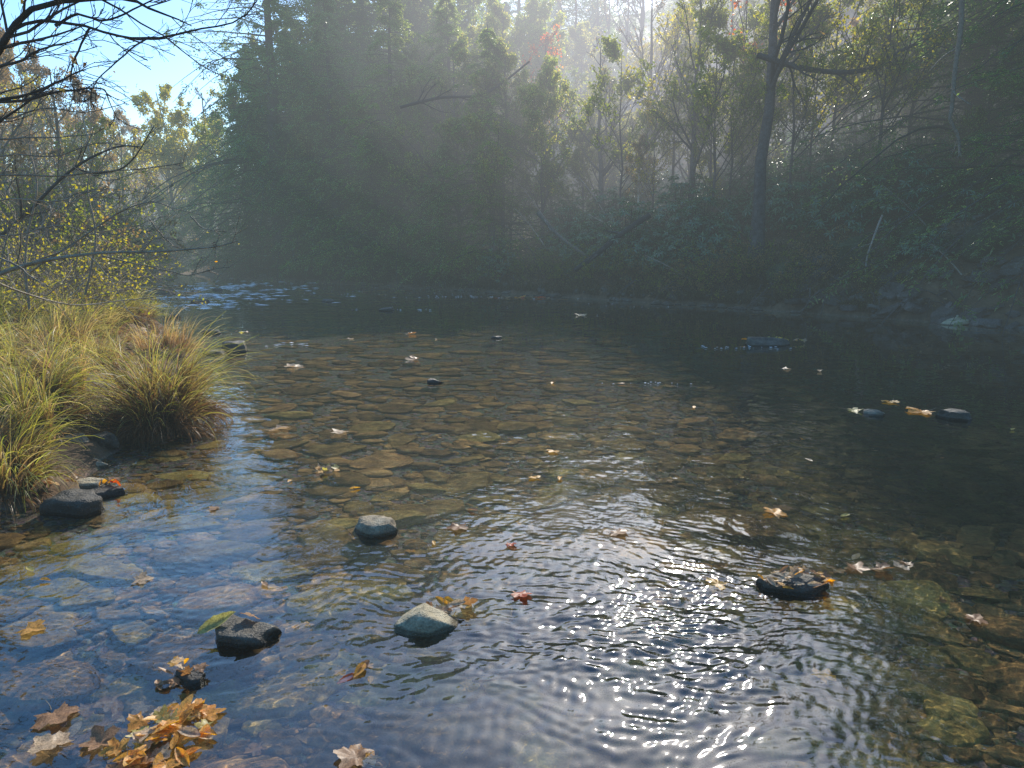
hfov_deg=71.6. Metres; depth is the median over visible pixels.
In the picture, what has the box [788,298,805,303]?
slate rock
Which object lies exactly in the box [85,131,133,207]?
autumn tree
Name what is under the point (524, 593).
dead leaf
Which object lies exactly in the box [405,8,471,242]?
lime tree
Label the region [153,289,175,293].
rock
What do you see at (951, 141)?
rhododendron
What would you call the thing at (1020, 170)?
rhododendron
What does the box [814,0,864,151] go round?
autumn tree
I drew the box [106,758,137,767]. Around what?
dead leaf
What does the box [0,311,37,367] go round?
sedge tussock
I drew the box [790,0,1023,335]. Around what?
hemlock tree
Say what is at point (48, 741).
dead leaf
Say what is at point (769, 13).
hemlock tree
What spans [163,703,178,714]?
dead leaf
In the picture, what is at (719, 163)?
rhododendron
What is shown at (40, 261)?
overhanging shrub
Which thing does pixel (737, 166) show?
rhododendron
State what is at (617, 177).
rhododendron
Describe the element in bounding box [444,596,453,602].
dead leaf
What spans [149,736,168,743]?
dead leaf
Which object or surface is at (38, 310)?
sedge tussock
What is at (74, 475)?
dead leaf
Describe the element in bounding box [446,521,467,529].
dead leaf
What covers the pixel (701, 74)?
understory tree
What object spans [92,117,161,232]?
autumn tree
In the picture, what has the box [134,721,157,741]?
dead leaf
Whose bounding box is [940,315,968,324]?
rock
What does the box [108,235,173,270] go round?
thicket
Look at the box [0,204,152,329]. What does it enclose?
thicket
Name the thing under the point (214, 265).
brush
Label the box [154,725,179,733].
dead leaf
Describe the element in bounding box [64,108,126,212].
autumn tree
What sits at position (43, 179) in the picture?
thicket
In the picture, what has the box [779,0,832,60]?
hemlock tree
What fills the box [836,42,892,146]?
young tree
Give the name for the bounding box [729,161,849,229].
rhododendron
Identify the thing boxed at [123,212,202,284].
thicket
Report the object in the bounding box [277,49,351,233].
lime tree
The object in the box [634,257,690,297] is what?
brush
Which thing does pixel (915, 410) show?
dead leaf
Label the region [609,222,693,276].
rhododendron
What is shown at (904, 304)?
exposed root
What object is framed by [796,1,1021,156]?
hemlock tree
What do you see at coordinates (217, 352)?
rock
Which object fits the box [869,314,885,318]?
slate rock
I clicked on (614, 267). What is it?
brush
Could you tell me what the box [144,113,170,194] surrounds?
autumn tree
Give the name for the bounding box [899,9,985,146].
young tree
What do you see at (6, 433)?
sedge tussock
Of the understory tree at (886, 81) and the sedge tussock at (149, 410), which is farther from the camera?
the understory tree at (886, 81)
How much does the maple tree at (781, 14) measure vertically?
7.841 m
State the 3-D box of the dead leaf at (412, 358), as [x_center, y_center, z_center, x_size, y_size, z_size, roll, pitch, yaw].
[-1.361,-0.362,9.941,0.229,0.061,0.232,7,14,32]
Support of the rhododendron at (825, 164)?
on the ground at (82, 458)
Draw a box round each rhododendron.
[474,235,524,282]
[535,199,595,262]
[538,196,607,241]
[554,213,627,272]
[561,186,634,261]
[584,190,650,243]
[584,198,666,280]
[585,169,650,212]
[607,170,670,223]
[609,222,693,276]
[632,173,734,264]
[639,178,720,232]
[650,163,701,208]
[650,187,745,271]
[666,173,747,224]
[672,188,780,249]
[695,141,746,185]
[707,156,799,226]
[713,147,792,202]
[726,122,806,180]
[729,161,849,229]
[730,171,811,236]
[766,125,849,202]
[778,171,918,240]
[782,136,880,216]
[786,124,827,159]
[799,132,895,205]
[804,137,843,168]
[822,122,901,174]
[829,146,940,206]
[833,135,979,224]
[878,112,976,196]
[881,223,961,260]
[883,165,1012,214]
[905,159,1023,225]
[926,140,1009,187]
[974,157,1023,206]
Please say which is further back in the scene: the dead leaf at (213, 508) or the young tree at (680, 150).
the young tree at (680, 150)
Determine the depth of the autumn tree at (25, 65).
30.75 m
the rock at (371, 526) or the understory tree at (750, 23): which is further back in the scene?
the understory tree at (750, 23)
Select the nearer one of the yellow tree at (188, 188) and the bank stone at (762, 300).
the bank stone at (762, 300)
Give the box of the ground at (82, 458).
[0,0,1023,509]
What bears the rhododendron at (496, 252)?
on the ground at (82, 458)
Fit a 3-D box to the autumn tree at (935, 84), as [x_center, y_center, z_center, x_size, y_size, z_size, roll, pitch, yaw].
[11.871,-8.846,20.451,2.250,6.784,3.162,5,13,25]
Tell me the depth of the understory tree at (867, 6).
21.90 m
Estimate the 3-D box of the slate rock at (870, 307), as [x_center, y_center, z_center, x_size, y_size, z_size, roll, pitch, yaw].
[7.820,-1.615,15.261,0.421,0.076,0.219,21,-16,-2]
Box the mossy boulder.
[959,219,1021,261]
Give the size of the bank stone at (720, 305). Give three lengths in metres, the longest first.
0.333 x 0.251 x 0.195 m
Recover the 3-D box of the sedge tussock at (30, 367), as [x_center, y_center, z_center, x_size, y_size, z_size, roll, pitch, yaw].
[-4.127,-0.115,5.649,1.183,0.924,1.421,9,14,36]
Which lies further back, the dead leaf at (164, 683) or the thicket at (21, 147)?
the thicket at (21, 147)
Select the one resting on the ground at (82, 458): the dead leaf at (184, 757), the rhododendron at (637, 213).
the rhododendron at (637, 213)
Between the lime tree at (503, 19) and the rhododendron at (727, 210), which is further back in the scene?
the lime tree at (503, 19)
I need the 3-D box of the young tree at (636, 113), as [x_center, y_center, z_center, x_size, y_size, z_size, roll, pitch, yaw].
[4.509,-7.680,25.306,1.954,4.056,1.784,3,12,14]
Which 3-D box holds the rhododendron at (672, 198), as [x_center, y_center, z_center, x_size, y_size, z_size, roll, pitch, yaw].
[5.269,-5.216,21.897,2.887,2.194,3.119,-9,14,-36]
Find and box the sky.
[0,0,663,171]
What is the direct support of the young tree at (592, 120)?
on the ground at (82, 458)
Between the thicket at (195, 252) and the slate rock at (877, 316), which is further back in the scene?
the thicket at (195, 252)
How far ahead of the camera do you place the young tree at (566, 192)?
26.62 m
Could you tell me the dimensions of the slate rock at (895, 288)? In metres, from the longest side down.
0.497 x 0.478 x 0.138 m
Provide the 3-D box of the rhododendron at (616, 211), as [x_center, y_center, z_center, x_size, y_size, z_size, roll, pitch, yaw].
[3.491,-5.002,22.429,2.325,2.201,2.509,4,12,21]
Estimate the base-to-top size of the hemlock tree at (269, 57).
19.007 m
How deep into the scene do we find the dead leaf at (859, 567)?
3.62 m
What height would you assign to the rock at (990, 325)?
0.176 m
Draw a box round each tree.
[0,0,259,128]
[0,23,46,210]
[0,28,54,191]
[0,49,50,209]
[0,72,79,208]
[0,85,42,192]
[3,44,77,201]
[5,66,123,214]
[6,92,45,194]
[8,95,66,186]
[28,96,113,213]
[41,70,169,225]
[49,114,138,238]
[53,115,109,214]
[59,117,128,226]
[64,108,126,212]
[85,130,139,213]
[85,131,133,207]
[86,81,229,265]
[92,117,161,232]
[99,113,176,235]
[101,107,148,217]
[118,129,167,230]
[122,152,178,232]
[127,0,373,285]
[142,195,194,267]
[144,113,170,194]
[155,134,240,258]
[166,173,238,270]
[170,100,303,279]
[172,111,255,258]
[175,0,397,276]
[181,44,301,254]
[182,51,287,244]
[185,87,224,254]
[217,0,411,260]
[218,6,304,231]
[228,0,385,242]
[228,0,398,275]
[228,44,296,212]
[229,0,535,261]
[258,63,361,251]
[263,0,384,234]
[268,0,536,214]
[277,0,488,291]
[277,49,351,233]
[282,68,350,242]
[306,132,431,286]
[307,78,357,222]
[327,85,401,265]
[338,44,405,236]
[344,0,539,277]
[358,0,437,233]
[363,58,459,258]
[373,90,437,255]
[384,142,488,289]
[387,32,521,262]
[401,25,563,282]
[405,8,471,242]
[412,83,475,213]
[428,0,520,218]
[462,34,550,259]
[465,0,540,237]
[468,0,521,64]
[483,0,593,228]
[491,0,580,85]
[495,111,538,249]
[499,53,588,252]
[503,2,529,81]
[506,24,566,233]
[506,125,589,257]
[511,0,617,91]
[533,161,579,217]
[538,1,584,79]
[550,19,615,186]
[552,0,638,84]
[555,0,611,151]
[555,176,574,209]
[556,37,641,211]
[559,126,598,230]
[563,0,631,88]
[567,63,641,204]
[578,31,710,226]
[583,0,660,94]
[583,96,619,204]
[583,100,631,193]
[590,0,632,69]
[597,34,705,156]
[604,0,644,123]
[611,110,663,187]
[614,132,665,231]
[618,0,692,202]
[618,99,688,218]
[622,0,724,215]
[634,0,707,50]
[644,0,719,50]
[648,0,744,247]
[653,2,691,161]
[655,12,728,182]
[659,0,794,236]
[666,0,750,63]
[685,70,729,206]
[688,30,827,238]
[691,0,864,207]
[694,0,761,75]
[694,0,781,180]
[716,73,762,158]
[724,33,788,193]
[726,0,799,129]
[728,20,797,164]
[730,0,781,69]
[733,0,913,232]
[734,0,791,25]
[745,0,841,156]
[748,0,836,258]
[774,0,870,206]
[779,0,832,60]
[779,0,1023,291]
[783,0,954,182]
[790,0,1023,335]
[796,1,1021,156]
[804,0,1023,328]
[808,0,840,89]
[809,17,919,153]
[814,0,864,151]
[819,114,860,156]
[822,0,858,48]
[828,0,910,133]
[828,0,952,216]
[834,4,909,160]
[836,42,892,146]
[875,0,965,149]
[877,70,939,149]
[880,0,1015,166]
[889,1,1023,162]
[891,3,945,147]
[895,0,949,140]
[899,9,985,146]
[922,0,1023,194]
[930,14,1020,121]
[942,0,1023,199]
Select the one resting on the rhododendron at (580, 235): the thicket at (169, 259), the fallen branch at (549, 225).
the fallen branch at (549, 225)
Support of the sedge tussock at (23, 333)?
on the ground at (82, 458)
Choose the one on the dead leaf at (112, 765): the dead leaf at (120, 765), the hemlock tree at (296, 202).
the dead leaf at (120, 765)
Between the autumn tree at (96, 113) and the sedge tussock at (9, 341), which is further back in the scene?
the autumn tree at (96, 113)
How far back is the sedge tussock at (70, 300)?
10.79 m
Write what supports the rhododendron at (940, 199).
on the ground at (82, 458)
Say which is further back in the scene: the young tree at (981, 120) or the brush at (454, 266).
the brush at (454, 266)
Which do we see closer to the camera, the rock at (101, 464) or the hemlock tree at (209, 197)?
the rock at (101, 464)
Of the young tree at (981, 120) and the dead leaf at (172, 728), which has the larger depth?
the young tree at (981, 120)
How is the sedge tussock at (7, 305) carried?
on the ground at (82, 458)
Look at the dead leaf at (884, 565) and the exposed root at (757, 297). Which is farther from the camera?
the exposed root at (757, 297)
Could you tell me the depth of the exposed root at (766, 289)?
16.64 m
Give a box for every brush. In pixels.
[191,244,243,276]
[416,244,460,276]
[476,253,513,278]
[551,230,641,282]
[561,233,658,282]
[616,249,669,279]
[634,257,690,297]
[657,242,732,292]
[668,233,767,299]
[692,248,742,287]
[700,236,780,284]
[774,224,877,282]
[850,244,941,297]
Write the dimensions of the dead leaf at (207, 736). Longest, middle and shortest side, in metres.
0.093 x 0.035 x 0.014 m
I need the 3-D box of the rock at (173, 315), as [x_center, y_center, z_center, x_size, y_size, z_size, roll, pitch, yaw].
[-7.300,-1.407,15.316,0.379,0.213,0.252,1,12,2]
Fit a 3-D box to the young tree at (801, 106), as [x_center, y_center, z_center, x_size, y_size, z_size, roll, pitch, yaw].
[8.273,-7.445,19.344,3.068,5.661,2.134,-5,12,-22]
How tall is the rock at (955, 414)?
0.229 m
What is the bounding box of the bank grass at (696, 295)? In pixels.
[214,233,885,312]
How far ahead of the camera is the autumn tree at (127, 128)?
52.21 m
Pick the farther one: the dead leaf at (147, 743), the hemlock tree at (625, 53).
the hemlock tree at (625, 53)
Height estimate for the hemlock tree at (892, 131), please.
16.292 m
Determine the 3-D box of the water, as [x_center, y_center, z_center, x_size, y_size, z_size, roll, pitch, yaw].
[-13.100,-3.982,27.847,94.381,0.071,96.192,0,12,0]
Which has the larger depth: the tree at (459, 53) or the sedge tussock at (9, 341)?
the tree at (459, 53)
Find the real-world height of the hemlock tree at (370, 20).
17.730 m
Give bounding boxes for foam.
[142,282,770,383]
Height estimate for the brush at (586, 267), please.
1.584 m
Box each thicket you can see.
[0,134,139,286]
[0,139,66,218]
[0,144,154,286]
[0,144,186,278]
[0,153,100,211]
[0,165,160,264]
[0,165,168,320]
[0,178,205,319]
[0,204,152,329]
[0,205,114,321]
[1,156,166,248]
[1,176,162,235]
[1,177,133,278]
[1,191,149,308]
[2,149,148,279]
[4,241,107,291]
[40,188,184,304]
[71,207,158,285]
[84,191,205,251]
[87,214,197,293]
[87,216,178,297]
[107,196,184,272]
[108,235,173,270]
[117,258,177,284]
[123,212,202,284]
[133,209,206,265]
[142,232,200,275]
[180,225,225,261]
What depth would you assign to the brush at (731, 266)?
17.50 m
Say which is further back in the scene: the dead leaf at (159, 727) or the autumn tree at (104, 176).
the autumn tree at (104, 176)
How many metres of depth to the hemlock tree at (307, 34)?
37.29 m
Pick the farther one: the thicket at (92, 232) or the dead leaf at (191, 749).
the thicket at (92, 232)
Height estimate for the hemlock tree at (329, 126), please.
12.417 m
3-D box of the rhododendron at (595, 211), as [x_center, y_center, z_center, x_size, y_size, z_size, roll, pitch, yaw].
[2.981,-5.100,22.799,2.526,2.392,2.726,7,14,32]
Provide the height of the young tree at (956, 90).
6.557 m
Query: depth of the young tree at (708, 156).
20.74 m
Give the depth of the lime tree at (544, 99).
22.75 m
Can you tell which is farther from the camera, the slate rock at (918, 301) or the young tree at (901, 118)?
the young tree at (901, 118)
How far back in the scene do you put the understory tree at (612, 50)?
21.35 m
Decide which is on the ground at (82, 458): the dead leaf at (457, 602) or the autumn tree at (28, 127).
the autumn tree at (28, 127)
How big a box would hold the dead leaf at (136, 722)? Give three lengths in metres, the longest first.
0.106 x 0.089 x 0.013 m
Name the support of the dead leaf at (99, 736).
on the water
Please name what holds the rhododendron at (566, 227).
on the ground at (82, 458)
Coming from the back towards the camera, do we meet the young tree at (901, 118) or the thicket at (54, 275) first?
the young tree at (901, 118)
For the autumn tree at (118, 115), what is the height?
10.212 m
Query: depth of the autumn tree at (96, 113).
28.47 m
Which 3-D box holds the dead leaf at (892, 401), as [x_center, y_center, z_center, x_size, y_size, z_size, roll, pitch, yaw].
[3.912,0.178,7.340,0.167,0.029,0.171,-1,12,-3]
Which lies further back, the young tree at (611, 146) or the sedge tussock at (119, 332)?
the young tree at (611, 146)
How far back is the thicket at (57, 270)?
12.59 m
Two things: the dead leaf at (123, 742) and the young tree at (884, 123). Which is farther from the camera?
the young tree at (884, 123)
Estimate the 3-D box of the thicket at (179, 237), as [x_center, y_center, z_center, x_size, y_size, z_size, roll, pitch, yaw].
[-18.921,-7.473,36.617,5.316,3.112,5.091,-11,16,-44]
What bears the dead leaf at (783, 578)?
on the rock at (805, 590)
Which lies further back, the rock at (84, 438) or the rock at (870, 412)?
the rock at (870, 412)
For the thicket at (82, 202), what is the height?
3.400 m
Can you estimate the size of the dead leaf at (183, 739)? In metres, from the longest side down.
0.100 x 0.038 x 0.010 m
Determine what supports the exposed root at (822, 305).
on the ground at (82, 458)
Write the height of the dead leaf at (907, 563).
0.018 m
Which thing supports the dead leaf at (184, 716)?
on the dead leaf at (163, 722)
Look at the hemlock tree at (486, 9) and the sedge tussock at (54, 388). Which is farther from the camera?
the hemlock tree at (486, 9)
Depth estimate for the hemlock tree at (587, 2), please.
53.61 m
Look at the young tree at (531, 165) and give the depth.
24.61 m
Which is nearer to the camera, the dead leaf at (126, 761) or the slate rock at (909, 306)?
the dead leaf at (126, 761)
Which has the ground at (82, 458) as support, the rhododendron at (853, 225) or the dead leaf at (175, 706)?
the rhododendron at (853, 225)
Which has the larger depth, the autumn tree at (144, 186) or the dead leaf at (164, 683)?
the autumn tree at (144, 186)
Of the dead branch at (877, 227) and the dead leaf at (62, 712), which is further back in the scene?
the dead branch at (877, 227)
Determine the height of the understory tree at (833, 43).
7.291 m
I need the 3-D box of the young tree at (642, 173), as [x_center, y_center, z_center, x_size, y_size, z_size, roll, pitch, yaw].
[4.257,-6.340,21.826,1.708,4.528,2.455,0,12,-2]
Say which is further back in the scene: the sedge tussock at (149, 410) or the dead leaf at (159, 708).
the sedge tussock at (149, 410)
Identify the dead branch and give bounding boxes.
[513,208,546,248]
[574,176,604,212]
[642,251,687,277]
[851,215,883,278]
[882,185,925,224]
[926,242,961,274]
[930,0,970,157]
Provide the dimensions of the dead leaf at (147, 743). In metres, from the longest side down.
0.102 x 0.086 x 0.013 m
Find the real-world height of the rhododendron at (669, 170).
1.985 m
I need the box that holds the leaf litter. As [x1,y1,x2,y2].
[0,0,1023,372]
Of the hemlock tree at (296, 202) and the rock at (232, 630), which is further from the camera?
the hemlock tree at (296, 202)
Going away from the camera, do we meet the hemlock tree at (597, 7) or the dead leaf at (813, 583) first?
the dead leaf at (813, 583)
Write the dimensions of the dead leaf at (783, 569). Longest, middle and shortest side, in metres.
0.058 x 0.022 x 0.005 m
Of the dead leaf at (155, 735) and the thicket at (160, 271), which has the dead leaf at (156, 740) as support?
the dead leaf at (155, 735)
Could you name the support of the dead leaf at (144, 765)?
on the water
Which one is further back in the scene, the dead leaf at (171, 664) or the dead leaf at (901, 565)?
the dead leaf at (901, 565)
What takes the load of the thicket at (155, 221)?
on the ground at (82, 458)
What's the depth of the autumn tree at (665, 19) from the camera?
38.57 m
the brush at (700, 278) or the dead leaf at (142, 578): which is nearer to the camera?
the dead leaf at (142, 578)
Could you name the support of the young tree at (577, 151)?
on the ground at (82, 458)
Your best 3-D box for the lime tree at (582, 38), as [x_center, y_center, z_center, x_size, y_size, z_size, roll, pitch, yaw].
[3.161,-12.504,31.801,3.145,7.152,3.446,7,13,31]
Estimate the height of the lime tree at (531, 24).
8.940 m
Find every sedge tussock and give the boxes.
[0,274,63,337]
[0,291,115,359]
[0,293,28,356]
[0,299,71,358]
[0,303,91,379]
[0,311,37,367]
[0,318,116,412]
[0,323,28,367]
[0,333,126,436]
[0,335,114,408]
[0,337,91,463]
[0,358,46,413]
[0,375,103,525]
[0,382,64,461]
[7,283,96,328]
[14,308,285,450]
[20,313,159,372]
[27,284,142,341]
[34,271,115,320]
[34,285,130,347]
[72,275,161,329]
[108,270,156,308]
[116,286,171,329]
[117,300,216,357]
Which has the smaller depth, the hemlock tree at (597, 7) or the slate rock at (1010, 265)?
the slate rock at (1010, 265)
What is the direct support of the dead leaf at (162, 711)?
on the dead leaf at (159, 708)
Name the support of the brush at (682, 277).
on the ground at (82, 458)
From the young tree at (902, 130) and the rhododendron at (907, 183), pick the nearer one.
the rhododendron at (907, 183)
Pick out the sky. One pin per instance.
(129, 72)
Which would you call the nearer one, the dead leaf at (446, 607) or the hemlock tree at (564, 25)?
the dead leaf at (446, 607)
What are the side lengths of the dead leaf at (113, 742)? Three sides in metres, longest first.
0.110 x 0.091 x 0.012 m
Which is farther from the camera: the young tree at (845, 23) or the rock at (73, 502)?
the young tree at (845, 23)
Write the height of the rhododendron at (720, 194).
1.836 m
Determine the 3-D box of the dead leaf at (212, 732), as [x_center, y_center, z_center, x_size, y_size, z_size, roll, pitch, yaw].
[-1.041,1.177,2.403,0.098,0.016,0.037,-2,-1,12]
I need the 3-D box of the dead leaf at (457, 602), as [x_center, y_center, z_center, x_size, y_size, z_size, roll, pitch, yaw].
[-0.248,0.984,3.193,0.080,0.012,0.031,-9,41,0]
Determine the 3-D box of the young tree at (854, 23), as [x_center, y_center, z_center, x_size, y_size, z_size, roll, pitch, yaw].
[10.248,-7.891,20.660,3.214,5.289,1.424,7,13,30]
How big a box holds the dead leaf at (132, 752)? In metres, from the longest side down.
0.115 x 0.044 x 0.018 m
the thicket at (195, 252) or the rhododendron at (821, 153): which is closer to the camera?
the rhododendron at (821, 153)
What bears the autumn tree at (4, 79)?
on the ground at (82, 458)
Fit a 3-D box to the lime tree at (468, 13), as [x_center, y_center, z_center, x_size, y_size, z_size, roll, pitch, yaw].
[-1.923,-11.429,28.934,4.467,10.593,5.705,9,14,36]
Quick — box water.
[0,262,1023,767]
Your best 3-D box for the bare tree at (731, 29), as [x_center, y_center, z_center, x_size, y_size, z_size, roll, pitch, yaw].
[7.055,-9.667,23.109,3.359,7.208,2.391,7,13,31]
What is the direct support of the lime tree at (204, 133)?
on the ground at (82, 458)
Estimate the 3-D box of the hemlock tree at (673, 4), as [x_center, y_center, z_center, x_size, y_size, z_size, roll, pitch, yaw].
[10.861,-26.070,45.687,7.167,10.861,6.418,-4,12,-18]
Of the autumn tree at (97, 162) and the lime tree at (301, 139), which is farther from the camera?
the lime tree at (301, 139)
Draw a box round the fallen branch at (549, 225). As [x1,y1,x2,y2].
[536,211,585,255]
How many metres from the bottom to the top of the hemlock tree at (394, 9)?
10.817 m
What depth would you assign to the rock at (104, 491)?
4.68 m
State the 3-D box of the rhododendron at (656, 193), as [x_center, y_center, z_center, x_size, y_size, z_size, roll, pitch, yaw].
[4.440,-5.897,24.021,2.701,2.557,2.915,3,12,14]
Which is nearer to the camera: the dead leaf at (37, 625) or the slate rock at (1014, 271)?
the dead leaf at (37, 625)
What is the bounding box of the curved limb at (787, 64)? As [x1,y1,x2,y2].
[756,33,938,110]
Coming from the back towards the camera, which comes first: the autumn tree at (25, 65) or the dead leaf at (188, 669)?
the autumn tree at (25, 65)
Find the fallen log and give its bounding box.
[573,213,651,271]
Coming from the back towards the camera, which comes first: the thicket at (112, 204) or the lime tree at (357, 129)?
the lime tree at (357, 129)
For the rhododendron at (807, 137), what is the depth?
24.06 m
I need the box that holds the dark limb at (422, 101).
[400,61,529,113]
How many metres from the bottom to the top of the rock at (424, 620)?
0.232 m
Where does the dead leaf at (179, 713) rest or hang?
on the water
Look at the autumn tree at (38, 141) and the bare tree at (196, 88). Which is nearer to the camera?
the autumn tree at (38, 141)
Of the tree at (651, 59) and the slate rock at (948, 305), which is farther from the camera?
the tree at (651, 59)
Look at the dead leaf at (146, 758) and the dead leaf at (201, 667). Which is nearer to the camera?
the dead leaf at (146, 758)
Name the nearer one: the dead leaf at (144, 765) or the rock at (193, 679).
the dead leaf at (144, 765)
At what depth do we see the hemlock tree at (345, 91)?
30.96 m
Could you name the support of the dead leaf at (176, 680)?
on the rock at (193, 679)
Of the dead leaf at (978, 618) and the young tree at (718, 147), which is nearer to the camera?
the dead leaf at (978, 618)
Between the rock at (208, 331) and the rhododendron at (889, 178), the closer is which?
the rock at (208, 331)
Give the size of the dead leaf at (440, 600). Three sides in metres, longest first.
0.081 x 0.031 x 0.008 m
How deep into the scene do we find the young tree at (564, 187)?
26.82 m
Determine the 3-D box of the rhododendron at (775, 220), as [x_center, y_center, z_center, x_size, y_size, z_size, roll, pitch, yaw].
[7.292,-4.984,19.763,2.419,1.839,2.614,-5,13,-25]
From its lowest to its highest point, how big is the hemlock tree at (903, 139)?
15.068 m
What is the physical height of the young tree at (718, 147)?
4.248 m
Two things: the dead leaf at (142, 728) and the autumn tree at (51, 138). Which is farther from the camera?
the autumn tree at (51, 138)
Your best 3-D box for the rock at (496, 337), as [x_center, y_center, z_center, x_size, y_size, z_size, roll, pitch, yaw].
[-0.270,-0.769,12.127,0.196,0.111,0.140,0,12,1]
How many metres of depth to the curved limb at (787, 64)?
17.01 m
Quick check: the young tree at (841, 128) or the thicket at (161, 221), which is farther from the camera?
the thicket at (161, 221)
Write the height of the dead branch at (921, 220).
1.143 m
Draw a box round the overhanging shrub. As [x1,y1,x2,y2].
[0,102,244,333]
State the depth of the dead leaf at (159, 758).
2.27 m
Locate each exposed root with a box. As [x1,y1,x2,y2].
[744,290,771,310]
[751,281,784,307]
[801,289,823,312]
[817,296,824,314]
[886,296,920,320]
[939,289,961,309]
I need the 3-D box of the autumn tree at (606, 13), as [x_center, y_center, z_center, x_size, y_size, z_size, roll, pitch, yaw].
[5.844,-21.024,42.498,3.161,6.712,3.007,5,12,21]
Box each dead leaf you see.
[13,619,45,634]
[27,731,72,754]
[30,700,79,730]
[71,474,81,483]
[79,725,120,755]
[98,737,132,758]
[106,738,131,756]
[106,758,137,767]
[107,477,119,482]
[113,749,145,761]
[115,755,141,767]
[116,746,140,767]
[118,725,155,742]
[122,744,147,765]
[123,571,153,583]
[126,710,152,731]
[129,762,151,767]
[132,733,142,743]
[132,752,158,765]
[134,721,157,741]
[134,740,154,750]
[141,719,179,733]
[142,715,157,719]
[145,733,168,740]
[146,742,171,767]
[148,702,173,721]
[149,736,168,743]
[151,756,181,767]
[152,752,163,767]
[153,704,170,717]
[154,679,162,689]
[154,680,172,685]
[154,716,163,722]
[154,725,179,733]
[158,667,172,673]
[158,707,178,732]
[159,720,184,736]
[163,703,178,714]
[165,677,180,687]
[167,656,182,666]
[169,732,178,748]
[170,658,181,662]
[174,663,184,668]
[175,709,185,716]
[175,747,189,765]
[176,731,204,743]
[177,665,194,675]
[177,726,200,736]
[178,694,192,709]
[178,702,196,715]
[179,710,192,724]
[183,698,208,720]
[186,747,198,755]
[191,704,225,722]
[193,662,209,672]
[194,719,217,729]
[197,611,234,633]
[197,727,216,734]
[199,724,210,744]
[199,731,212,738]
[209,506,219,509]
[242,612,258,618]
[266,425,289,430]
[284,363,302,367]
[321,465,332,473]
[327,428,348,433]
[333,743,380,767]
[340,673,353,682]
[353,662,365,677]
[405,355,425,360]
[435,596,447,604]
[435,597,451,614]
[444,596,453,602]
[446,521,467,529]
[449,599,465,605]
[463,596,477,605]
[511,587,531,596]
[609,526,626,535]
[706,576,727,589]
[763,507,786,515]
[767,576,775,585]
[779,565,788,572]
[779,573,790,581]
[787,565,802,577]
[799,565,809,573]
[807,581,821,585]
[817,567,830,577]
[844,407,863,412]
[848,561,869,572]
[865,561,894,569]
[881,398,898,402]
[893,561,911,569]
[898,560,913,565]
[906,406,934,414]
[965,614,987,623]
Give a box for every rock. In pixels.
[39,488,104,516]
[63,433,89,441]
[66,410,106,428]
[77,477,107,488]
[89,431,119,448]
[90,485,124,497]
[94,458,110,467]
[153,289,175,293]
[164,314,180,317]
[174,668,205,687]
[190,300,209,303]
[202,329,220,333]
[202,349,226,354]
[215,614,281,648]
[220,340,246,352]
[322,299,333,301]
[354,515,397,537]
[379,307,393,310]
[394,603,457,636]
[427,378,441,383]
[491,336,501,338]
[745,337,789,345]
[756,572,828,596]
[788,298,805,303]
[800,292,821,311]
[801,298,822,302]
[821,293,838,305]
[838,304,858,310]
[855,292,867,302]
[863,409,884,415]
[866,304,881,310]
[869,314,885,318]
[875,302,900,315]
[877,282,905,301]
[896,287,922,300]
[900,298,926,308]
[901,298,921,312]
[930,301,958,321]
[931,315,954,323]
[935,408,971,420]
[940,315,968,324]
[944,301,952,308]
[957,307,986,324]
[966,318,1002,325]
[983,324,998,327]
[993,268,1021,275]
[1000,260,1023,269]
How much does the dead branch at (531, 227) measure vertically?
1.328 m
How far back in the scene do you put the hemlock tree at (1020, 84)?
14.44 m
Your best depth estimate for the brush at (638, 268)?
19.57 m
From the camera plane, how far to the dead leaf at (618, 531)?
4.06 m
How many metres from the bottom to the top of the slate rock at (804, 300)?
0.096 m
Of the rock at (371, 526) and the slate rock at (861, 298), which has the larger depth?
the slate rock at (861, 298)
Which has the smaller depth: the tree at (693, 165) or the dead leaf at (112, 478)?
the dead leaf at (112, 478)
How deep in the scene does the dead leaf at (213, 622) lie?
3.01 m
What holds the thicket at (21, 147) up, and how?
on the ground at (82, 458)
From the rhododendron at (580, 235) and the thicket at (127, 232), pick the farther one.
the rhododendron at (580, 235)
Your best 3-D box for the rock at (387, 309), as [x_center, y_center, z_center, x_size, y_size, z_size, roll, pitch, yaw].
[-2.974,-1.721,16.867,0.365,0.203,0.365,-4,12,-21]
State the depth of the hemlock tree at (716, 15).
39.85 m
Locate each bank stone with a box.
[537,288,546,293]
[661,301,673,305]
[718,303,726,307]
[757,297,768,305]
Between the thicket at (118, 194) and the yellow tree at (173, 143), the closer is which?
the thicket at (118, 194)
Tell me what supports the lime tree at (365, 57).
on the ground at (82, 458)
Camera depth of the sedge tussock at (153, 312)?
12.17 m
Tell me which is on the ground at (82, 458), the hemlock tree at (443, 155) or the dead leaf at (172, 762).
the hemlock tree at (443, 155)
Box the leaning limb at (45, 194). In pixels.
[0,118,165,237]
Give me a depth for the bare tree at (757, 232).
17.60 m
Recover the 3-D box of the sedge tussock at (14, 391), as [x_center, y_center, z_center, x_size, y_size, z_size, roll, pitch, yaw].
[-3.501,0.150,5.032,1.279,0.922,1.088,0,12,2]
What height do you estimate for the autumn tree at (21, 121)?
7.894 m
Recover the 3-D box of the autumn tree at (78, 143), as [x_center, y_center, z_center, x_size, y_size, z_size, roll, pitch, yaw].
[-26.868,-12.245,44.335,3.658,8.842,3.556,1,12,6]
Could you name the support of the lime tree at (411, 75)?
on the ground at (82, 458)
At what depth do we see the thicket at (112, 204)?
18.99 m
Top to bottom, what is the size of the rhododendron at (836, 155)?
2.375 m

